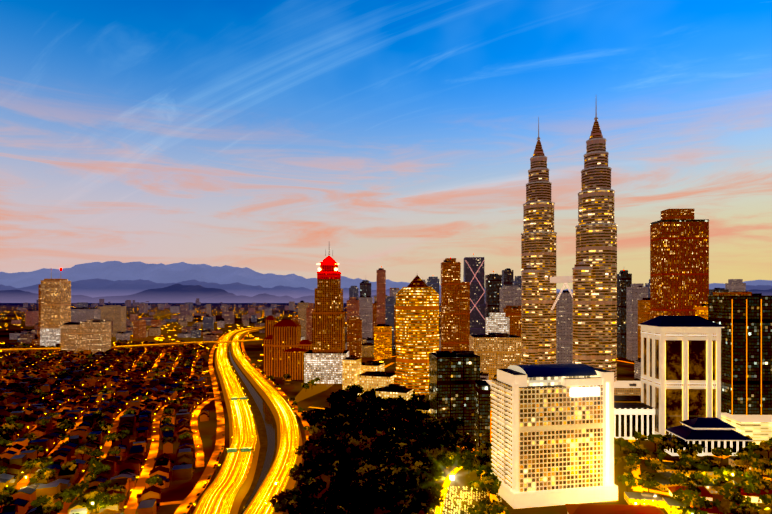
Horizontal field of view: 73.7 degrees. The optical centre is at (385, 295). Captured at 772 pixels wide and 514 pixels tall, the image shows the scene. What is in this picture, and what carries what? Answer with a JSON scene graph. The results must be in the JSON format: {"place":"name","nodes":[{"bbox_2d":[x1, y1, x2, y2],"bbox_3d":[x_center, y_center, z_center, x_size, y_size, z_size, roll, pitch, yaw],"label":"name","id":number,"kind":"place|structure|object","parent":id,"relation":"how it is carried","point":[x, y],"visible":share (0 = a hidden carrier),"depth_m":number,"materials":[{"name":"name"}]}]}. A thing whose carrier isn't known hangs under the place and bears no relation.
{"place":"outdoors","nodes":[
{"label":"outdoors","id":0,"kind":"place"},
{"bbox_2d":[0,339,262,351],"bbox_3d":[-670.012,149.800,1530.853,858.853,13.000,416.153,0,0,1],"label":"elevated road","id":1,"kind":"structure","parent":0,"point":[57,349],"depth_m":1504.42,"materials":[{"name":"orange asphalt"}]},
{"bbox_2d":[174,333,311,513],"bbox_3d":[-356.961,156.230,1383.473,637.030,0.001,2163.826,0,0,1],"label":"frontage street","id":2,"kind":"structure","parent":0,"point":[207,472],"depth_m":585.62,"materials":[{"name":"asphalt"}]},
{"bbox_2d":[183,368,224,513],"bbox_3d":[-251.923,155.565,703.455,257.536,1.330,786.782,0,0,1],"label":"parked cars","id":3,"kind":"object","parent":2,"relation":"on","point":[198,494],"visible":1,"depth_m":464.30,"materials":[{"name":"red paint"}]},
{"bbox_2d":[193,327,301,513],"bbox_3d":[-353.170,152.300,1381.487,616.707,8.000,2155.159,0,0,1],"label":"highway road","id":4,"kind":"structure","parent":0,"point":[239,467],"depth_m":511.24,"materials":[{"name":"yellow asphalt"}]},
{"bbox_2d":[225,397,253,456],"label":"highway sign gantries","id":5,"kind":"object","parent":4,"relation":"on","point":[232,450],"visible":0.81,"depth_m":470.32,"materials":[{"name":"green"}]},
{"bbox_2d":[289,384,333,405],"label":"ground","id":6,"kind":"structure","parent":0,"point":[305,393],"depth_m":835.05,"materials":[{"name":"brown soil"}]},
{"bbox_2d":[0,303,771,513],"bbox_3d":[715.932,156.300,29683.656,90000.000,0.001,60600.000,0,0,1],"label":"ground","id":7,"kind":"structure","parent":0,"point":[178,490],"depth_m":641.99,"materials":[{"name":"brown soil"}]},
{"bbox_2d":[0,340,209,513],"bbox_3d":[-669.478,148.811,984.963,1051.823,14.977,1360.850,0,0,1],"label":"houses","id":8,"kind":"structure","parent":7,"relation":"on","point":[17,453],"depth_m":663.86,"materials":[{"name":"beige"}]},
{"bbox_2d":[0,344,213,513],"bbox_3d":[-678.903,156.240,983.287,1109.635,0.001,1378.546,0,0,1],"label":"streets","id":9,"kind":"object","parent":7,"relation":"on","point":[132,505],"visible":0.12,"depth_m":524.53,"materials":[{"name":"asphalt"}]},
{"bbox_2d":[0,331,298,513],"bbox_3d":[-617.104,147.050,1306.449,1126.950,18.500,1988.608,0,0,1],"label":"street lamps","id":10,"kind":"object","parent":7,"relation":"on","point":[192,413],"visible":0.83,"depth_m":590.36,"materials":[{"name":"yellow"}]},
{"bbox_2d":[9,288,440,345],"bbox_3d":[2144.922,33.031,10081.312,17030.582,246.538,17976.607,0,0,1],"label":"distant city blocks","id":11,"kind":"structure","parent":7,"relation":"on","point":[136,328],"depth_m":2577.70,"materials":[{"name":"brown"}]},
{"bbox_2d":[227,337,276,513],"bbox_3d":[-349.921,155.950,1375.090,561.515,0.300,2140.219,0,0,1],"label":"median","id":12,"kind":"object","parent":7,"relation":"in","point":[265,422],"visible":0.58,"depth_m":593.43,"materials":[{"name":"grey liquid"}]},
{"bbox_2d":[263,316,311,379],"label":"building","id":13,"kind":"structure","parent":7,"relation":"on","point":[285,347],"depth_m":982.23,"materials":[{"name":"stone"}]},
{"bbox_2d":[304,246,348,383],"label":"skyscraper","id":14,"kind":"structure","parent":7,"relation":"on","point":[326,355],"depth_m":917.54,"materials":[{"name":"grey"}]},
{"bbox_2d":[25,423,732,513],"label":"park floodlight posts","id":15,"kind":"object","parent":7,"relation":"on","point":[451,477],"visible":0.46,"depth_m":385.49,"materials":[{"name":"black"}]},
{"bbox_2d":[269,384,493,513],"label":"park trees","id":16,"kind":"object","parent":7,"relation":"on","point":[427,456],"visible":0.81,"depth_m":435.25,"materials":[{"name":"green plant"}]},
{"bbox_2d":[0,340,771,513],"bbox_3d":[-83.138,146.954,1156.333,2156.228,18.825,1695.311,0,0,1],"label":"street trees","id":17,"kind":"object","parent":7,"relation":"on","point":[751,482],"visible":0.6,"depth_m":431.22,"materials":[{"name":"green plant"}]},
{"bbox_2d":[38,209,745,379],"bbox_3d":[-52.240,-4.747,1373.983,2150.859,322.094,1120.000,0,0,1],"label":"buildings","id":18,"kind":"structure","parent":7,"relation":"on","point":[677,284],"depth_m":1138.75,"materials":[{"name":"brown"}]},
{"bbox_2d":[342,351,489,447],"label":"buildings","id":19,"kind":"structure","parent":7,"relation":"on","point":[458,388],"depth_m":572.03,"materials":[{"name":"grey"}]},
{"bbox_2d":[394,275,438,398],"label":"high-rise building","id":20,"kind":"structure","parent":7,"relation":"on","point":[417,320],"depth_m":717.55,"materials":[{"name":"yellow glass"}]},
{"bbox_2d":[432,486,501,513],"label":"cemetery headstones","id":21,"kind":"object","parent":7,"relation":"on","point":[463,500],"visible":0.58,"depth_m":392.07,"materials":[{"name":"beige"}]},
{"bbox_2d":[301,327,640,421],"bbox_3d":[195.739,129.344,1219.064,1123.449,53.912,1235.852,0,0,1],"label":"buildings","id":22,"kind":"structure","parent":7,"relation":"on","point":[627,391],"depth_m":732.78,"materials":[{"name":"beige concrete"}]},
{"bbox_2d":[463,257,484,334],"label":"skyscraper","id":23,"kind":"structure","parent":7,"relation":"on","point":[474,274],"depth_m":1487.19,"materials":[{"name":"blue glass"}]},
{"bbox_2d":[293,356,729,458],"bbox_3d":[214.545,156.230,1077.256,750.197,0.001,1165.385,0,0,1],"label":"downtown streets","id":24,"kind":"object","parent":7,"relation":"on","point":[723,457],"visible":0.1,"depth_m":641.70,"materials":[{"name":"asphalt"}]},
{"bbox_2d":[521,117,556,364],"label":"skyscraper","id":25,"kind":"structure","parent":7,"relation":"on","point":[538,289],"depth_m":830.97,"materials":[{"name":"silver metal"}]},
{"bbox_2d":[309,407,770,513],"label":"park paths","id":26,"kind":"structure","parent":7,"relation":"on","point":[635,473],"depth_m":422.49,"materials":[{"name":"yellow concrete"}]},
{"bbox_2d":[491,363,617,508],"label":"hotel building","id":27,"kind":"structure","parent":7,"relation":"on","point":[552,434],"depth_m":388.13,"materials":[{"name":"white"}]},
{"bbox_2d":[572,106,617,381],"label":"skyscraper","id":28,"kind":"structure","parent":7,"relation":"on","point":[595,307],"depth_m":735.29,"materials":[{"name":"silver metal"}]},
{"bbox_2d":[550,276,572,309],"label":"skybridge","id":29,"kind":"object","parent":28,"relation":"attached to","point":[565,280],"visible":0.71,"depth_m":809.59,"materials":[{"name":"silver metal"}]},
{"bbox_2d":[565,486,771,513],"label":"street","id":30,"kind":"structure","parent":7,"relation":"on","point":[610,508],"depth_m":352.06,"materials":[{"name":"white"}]},
{"bbox_2d":[614,316,752,455],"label":"neoclassical building","id":31,"kind":"structure","parent":7,"relation":"on","point":[680,377],"depth_m":545.02,"materials":[{"name":"white stone"}]},
{"bbox_2d":[624,458,769,513],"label":"low forecourt buildings","id":32,"kind":"structure","parent":7,"relation":"on","point":[661,478],"depth_m":406.48,"materials":[{"name":"concrete"}]},
{"bbox_2d":[708,291,771,444],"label":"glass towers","id":33,"kind":"structure","parent":7,"relation":"on","point":[744,318],"depth_m":569.72,"materials":[{"name":"grey glass"}]},
{"bbox_2d":[0,261,771,292],"bbox_3d":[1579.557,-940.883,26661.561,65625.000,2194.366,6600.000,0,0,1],"label":"mountains","id":34,"kind":"structure","parent":0,"point":[156,273],"depth_m":27922.20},
{"bbox_2d":[0,284,771,302],"bbox_3d":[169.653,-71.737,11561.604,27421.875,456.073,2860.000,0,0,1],"label":"mountains","id":35,"kind":"structure","parent":0,"point":[177,293],"depth_m":11501.67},
{"bbox_2d":[0,278,771,297],"bbox_3d":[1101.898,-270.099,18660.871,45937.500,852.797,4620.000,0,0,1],"label":"mountains","id":36,"kind":"structure","parent":0,"point":[97,287],"depth_m":19408.07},
{"bbox_2d":[0,0,771,289],"label":"sky","id":37,"kind":"structure","parent":0,"point":[399,137],"materials":[{"name":"blue"}]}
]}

